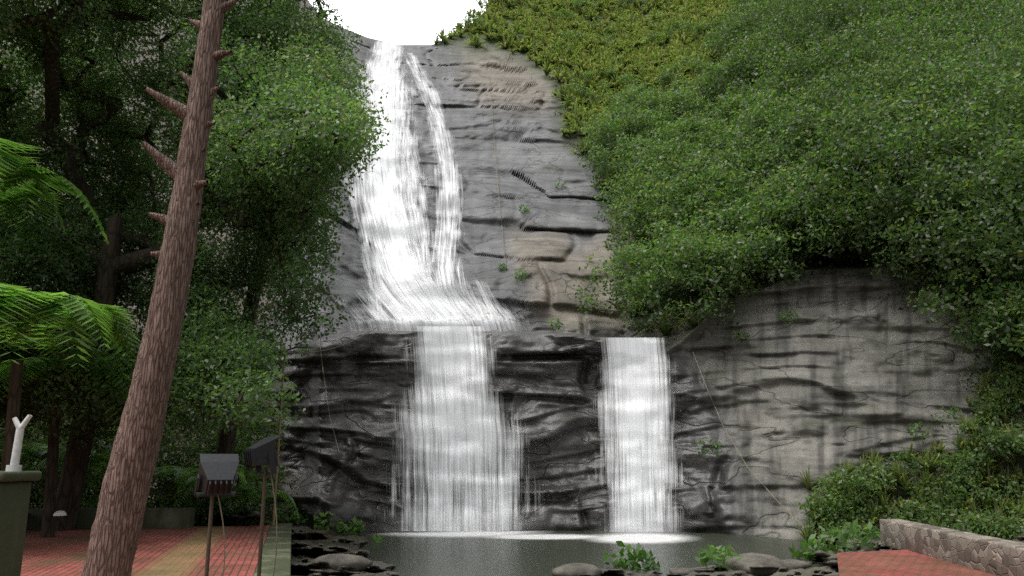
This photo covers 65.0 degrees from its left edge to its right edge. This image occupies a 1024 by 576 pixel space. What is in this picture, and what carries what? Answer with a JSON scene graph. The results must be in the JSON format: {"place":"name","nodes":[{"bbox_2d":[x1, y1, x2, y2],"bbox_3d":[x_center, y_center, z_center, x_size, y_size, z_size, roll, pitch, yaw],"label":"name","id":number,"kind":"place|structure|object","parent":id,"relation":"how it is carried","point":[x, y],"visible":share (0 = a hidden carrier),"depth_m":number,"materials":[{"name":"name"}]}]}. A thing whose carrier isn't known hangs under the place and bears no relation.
{"place":"outdoors","nodes":[
{"label":"outdoors","id":0,"kind":"place"},
{"bbox_2d":[270,471,277,575],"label":"floodlight cable","id":1,"kind":"object","parent":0,"point":[276,524],"visible":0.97,"depth_m":8.93,"materials":[{"name":"grey rubber"}]},
{"bbox_2d":[308,0,487,44],"label":"sky","id":2,"kind":"structure","parent":0,"point":[409,22],"materials":[{"name":"white"}]},
{"bbox_2d":[393,326,519,530],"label":"water","id":3,"kind":"structure","parent":0,"point":[473,505],"depth_m":25.47,"materials":[{"name":"white liquid"}]},
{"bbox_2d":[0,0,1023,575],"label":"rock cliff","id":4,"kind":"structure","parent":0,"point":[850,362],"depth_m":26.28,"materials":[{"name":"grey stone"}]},
{"bbox_2d":[9,3,161,445],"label":"tree limbs","id":5,"kind":"object","parent":4,"relation":"on","point":[153,34],"visible":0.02,"depth_m":24.75,"materials":[{"name":"plant"}]},
{"bbox_2d":[20,526,269,575],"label":"terrace pavers","id":6,"kind":"object","parent":4,"relation":"on","point":[170,551],"visible":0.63,"depth_m":14.01,"materials":[{"name":"red brick"}]},
{"bbox_2d":[0,481,30,575],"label":"concrete pillar","id":7,"kind":"structure","parent":6,"relation":"on","point":[14,501],"depth_m":5.79,"materials":[{"name":"concrete"}]},
{"bbox_2d":[6,414,31,470],"bbox_3d":[-3.619,1.143,5.885,0.129,0.432,0.099,-6,-14,27],"label":"forked white post","id":8,"kind":"object","parent":7,"relation":"on","point":[14,465],"visible":0.84,"depth_m":5.87,"materials":[{"name":"paint"}]},
{"bbox_2d":[0,471,41,481],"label":"pillar cap","id":9,"kind":"object","parent":7,"relation":"on","point":[9,476],"visible":1,"depth_m":5.80,"materials":[{"name":"stone"}]},
{"bbox_2d":[0,138,108,244],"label":"tree fern","id":10,"kind":"object","parent":6,"relation":"on","point":[14,194],"visible":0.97,"depth_m":17.55,"materials":[{"name":"green plant"}]},
{"bbox_2d":[53,510,66,515],"bbox_3d":[-9.360,4.661,16.645,0.260,0.104,0.260,0,-12,0],"label":"garden lamp","id":11,"kind":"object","parent":6,"relation":"on","point":[60,513],"depth_m":16.57,"materials":[{"name":"white metal"}]},
{"bbox_2d":[0,356,133,537],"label":"tree fern","id":12,"kind":"object","parent":6,"relation":"on","point":[27,373],"depth_m":16.90,"materials":[{"name":"green plant"}]},
{"bbox_2d":[0,283,140,470],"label":"tree fern","id":13,"kind":"object","parent":6,"relation":"on","point":[79,310],"depth_m":14.82,"materials":[{"name":"green plant"}]},
{"bbox_2d":[26,507,194,528],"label":"terrace retaining wall","id":14,"kind":"structure","parent":6,"relation":"on","point":[169,518],"depth_m":18.94,"materials":[{"name":"concrete"}]},
{"bbox_2d":[81,0,237,575],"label":"bare tree trunk","id":15,"kind":"object","parent":6,"relation":"on","point":[118,520],"visible":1,"depth_m":9.96,"materials":[{"name":"brown plant"}]},
{"bbox_2d":[204,494,213,575],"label":"floodlight pole","id":16,"kind":"object","parent":6,"relation":"on","point":[208,547],"visible":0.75,"depth_m":8.55,"materials":[{"name":"brown metal"}]},
{"bbox_2d":[194,454,239,496],"bbox_3d":[-3.173,2.032,8.702,0.436,0.460,0.369,6,-14,-27],"label":"floodlight","id":17,"kind":"object","parent":6,"relation":"on","point":[217,473],"visible":1,"depth_m":8.64,"materials":[{"name":"metal"}]},
{"bbox_2d":[217,494,225,575],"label":"floodlight cable","id":18,"kind":"object","parent":17,"relation":"hanging from","point":[223,533],"visible":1,"depth_m":8.61,"materials":[{"name":"grey rubber"}]},
{"bbox_2d":[257,468,266,575],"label":"floodlight pole","id":19,"kind":"object","parent":6,"relation":"on","point":[259,565],"visible":1,"depth_m":8.87,"materials":[{"name":"brown metal"}]},
{"bbox_2d":[0,393,299,525],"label":"bank shrubs","id":20,"kind":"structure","parent":4,"relation":"on","point":[90,499],"depth_m":21.73,"materials":[{"name":"green plant"}]},
{"bbox_2d":[0,450,31,470],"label":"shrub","id":21,"kind":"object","parent":20,"relation":"on","point":[20,459],"depth_m":21.00,"materials":[{"name":"green plant"}]},
{"bbox_2d":[0,429,41,461],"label":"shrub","id":22,"kind":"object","parent":20,"relation":"on","point":[26,443],"depth_m":20.63,"materials":[{"name":"green plant"}]},
{"bbox_2d":[0,443,47,470],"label":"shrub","id":23,"kind":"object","parent":20,"relation":"on","point":[36,453],"depth_m":20.95,"materials":[{"name":"green plant"}]},
{"bbox_2d":[26,465,61,482],"bbox_3d":[-11.917,4.815,20.664,1.371,0.536,1.245,0,-12,0],"label":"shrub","id":24,"kind":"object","parent":20,"relation":"on","point":[43,468],"depth_m":20.46,"materials":[{"name":"green plant"}]},
{"bbox_2d":[26,446,93,468],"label":"fern bank","id":25,"kind":"structure","parent":20,"relation":"on","point":[63,448],"depth_m":20.98,"materials":[{"name":"green plant"}]},
{"bbox_2d":[38,471,98,493],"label":"fern bank","id":26,"kind":"structure","parent":20,"relation":"on","point":[90,482],"depth_m":21.19,"materials":[{"name":"green plant"}]},
{"bbox_2d":[34,444,111,478],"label":"fern bank","id":27,"kind":"structure","parent":20,"relation":"on","point":[96,459],"depth_m":20.50,"materials":[{"name":"green plant"}]},
{"bbox_2d":[44,423,115,455],"bbox_3d":[-11.144,3.997,21.084,1.979,0.896,1.749,6,-13,-25],"label":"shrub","id":28,"kind":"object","parent":20,"relation":"on","point":[101,436],"depth_m":20.81,"materials":[{"name":"green plant"}]},
{"bbox_2d":[152,466,193,493],"bbox_3d":[-9.187,4.909,20.635,1.707,0.902,1.589,11,-16,-43],"label":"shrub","id":29,"kind":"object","parent":20,"relation":"on","point":[160,470],"depth_m":20.76,"materials":[{"name":"green plant"}]},
{"bbox_2d":[173,468,251,508],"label":"fern bank","id":30,"kind":"structure","parent":20,"relation":"on","point":[192,478],"depth_m":19.84,"materials":[{"name":"green plant"}]},
{"bbox_2d":[184,464,245,483],"bbox_3d":[-7.900,5.062,21.466,1.921,0.807,1.457,0,-12,0],"label":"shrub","id":31,"kind":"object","parent":20,"relation":"on","point":[239,469],"depth_m":21.37,"materials":[{"name":"green plant"}]},
{"bbox_2d":[217,482,299,517],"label":"fern bank","id":32,"kind":"structure","parent":20,"relation":"on","point":[247,492],"depth_m":20.07,"materials":[{"name":"green plant"}]},
{"bbox_2d":[0,0,348,530],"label":"tree limbs","id":33,"kind":"object","parent":4,"relation":"on","point":[71,484],"visible":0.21,"depth_m":19.88,"materials":[{"name":"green plant"}]},
{"bbox_2d":[0,0,391,460],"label":"tree canopy leaves","id":34,"kind":"object","parent":33,"relation":"attached to","point":[325,94],"visible":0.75,"depth_m":19.46,"materials":[{"name":"green plant"}]},
{"bbox_2d":[156,479,207,510],"bbox_3d":[-8.903,5.621,21.757,1.069,0.850,0.900,0,-12,0],"label":"shrub","id":35,"kind":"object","parent":4,"relation":"on","point":[167,483],"depth_m":21.36,"materials":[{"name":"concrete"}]},
{"bbox_2d":[95,0,350,525],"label":"tree limbs","id":36,"kind":"object","parent":4,"relation":"on","point":[225,443],"visible":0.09,"depth_m":22.44,"materials":[{"name":"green plant"}]},
{"bbox_2d":[254,523,291,575],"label":"terrace kerb","id":37,"kind":"structure","parent":4,"relation":"on","point":[283,563],"depth_m":13.84,"materials":[{"name":"concrete"}]},
{"bbox_2d":[243,436,283,474],"bbox_3d":[-2.821,1.879,9.039,0.342,0.429,0.416,10,-16,-39],"label":"floodlight","id":38,"kind":"object","parent":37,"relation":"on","point":[260,453],"visible":1,"depth_m":8.93,"materials":[{"name":"metal"}]},
{"bbox_2d":[272,351,284,524],"bbox_3d":[-5.809,3.766,20.005,0.085,4.570,0.076,0,-12,0],"label":"post","id":39,"kind":"object","parent":37,"relation":"on","point":[275,491],"visible":0.62,"depth_m":19.91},
{"bbox_2d":[295,344,313,348],"bbox_3d":[-5.292,1.486,20.489,0.520,0.120,0.220,0,-12,0],"label":"rock","id":40,"kind":"object","parent":39,"relation":"attached to","point":[304,346],"visible":0.89,"depth_m":20.42,"materials":[{"name":"grey stone"}]},
{"bbox_2d":[267,328,375,360],"bbox_3d":[-5.562,1.456,21.355,0.310,1.885,7.170,-5,-13,24],"label":"rock ledge","id":41,"kind":"object","parent":39,"relation":"attached to","point":[326,349],"visible":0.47,"depth_m":22.10,"materials":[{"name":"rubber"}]},
{"bbox_2d":[363,215,387,322],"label":"waterfall","id":42,"kind":"structure","parent":4,"relation":"on","point":[366,240],"depth_m":34.56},
{"bbox_2d":[401,133,429,271],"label":"waterfall","id":43,"kind":"structure","parent":4,"relation":"on","point":[423,244],"depth_m":36.08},
{"bbox_2d":[346,40,511,330],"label":"water","id":44,"kind":"structure","parent":4,"relation":"on","point":[386,248],"depth_m":36.08,"materials":[{"name":"white liquid"}]},
{"bbox_2d":[407,55,482,311],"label":"water","id":45,"kind":"structure","parent":4,"relation":"on","point":[448,227],"depth_m":37.99,"materials":[{"name":"white liquid"}]},
{"bbox_2d":[474,284,510,328],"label":"waterfall","id":46,"kind":"structure","parent":4,"relation":"on","point":[490,309],"depth_m":30.68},
{"bbox_2d":[509,437,516,504],"bbox_3d":[-0.016,5.713,25.113,1.132,3.450,1.276,0,-12,0],"label":"water trickle","id":47,"kind":"object","parent":4,"relation":"on","point":[510,491],"visible":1,"depth_m":25.35,"materials":[{"name":"white liquid"}]},
{"bbox_2d":[317,76,802,525],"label":"hanging vines","id":48,"kind":"object","parent":4,"relation":"on","point":[505,263],"visible":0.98,"depth_m":25.35,"materials":[{"name":"green plant"}]},
{"bbox_2d":[313,553,812,575],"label":"shore boulders","id":49,"kind":"object","parent":4,"relation":"on","point":[747,561],"visible":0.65,"depth_m":15.19,"materials":[{"name":"grey stone"}]},
{"bbox_2d":[291,530,845,575],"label":"water pool","id":50,"kind":"structure","parent":4,"relation":"on","point":[496,553],"depth_m":19.45,"materials":[{"name":"grey liquid"}]},
{"bbox_2d":[275,501,880,571],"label":"shore plants","id":51,"kind":"object","parent":4,"relation":"on","point":[641,555],"depth_m":17.21,"materials":[{"name":"green plant"}]},
{"bbox_2d":[296,181,961,518],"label":"rock tufts","id":52,"kind":"object","parent":4,"relation":"on","point":[737,335],"visible":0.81,"depth_m":24.89,"materials":[{"name":"green plant"}]},
{"bbox_2d":[428,0,1023,367],"bbox_3d":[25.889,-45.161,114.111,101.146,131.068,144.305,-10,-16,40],"label":"slope shrubs","id":53,"kind":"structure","parent":4,"relation":"on","point":[899,124],"depth_m":29.73,"materials":[{"name":"green plant"}]},
{"bbox_2d":[794,336,1023,548],"bbox_3d":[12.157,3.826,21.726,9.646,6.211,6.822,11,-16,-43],"label":"shrubs","id":54,"kind":"object","parent":4,"relation":"on","point":[964,474],"visible":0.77,"depth_m":21.68,"materials":[{"name":"green plant"}]},
{"bbox_2d":[837,550,996,575],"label":"path pavers","id":55,"kind":"object","parent":4,"relation":"on","point":[891,563],"visible":1,"depth_m":11.84,"materials":[{"name":"red brick"}]},
{"bbox_2d":[879,519,1023,575],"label":"stone wall","id":56,"kind":"structure","parent":55,"relation":"on","point":[994,555],"depth_m":12.03,"materials":[{"name":"grey stone"}]},
{"bbox_2d":[598,338,675,532],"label":"water","id":57,"kind":"structure","parent":0,"point":[614,423],"depth_m":25.46,"materials":[{"name":"white liquid"}]}
]}

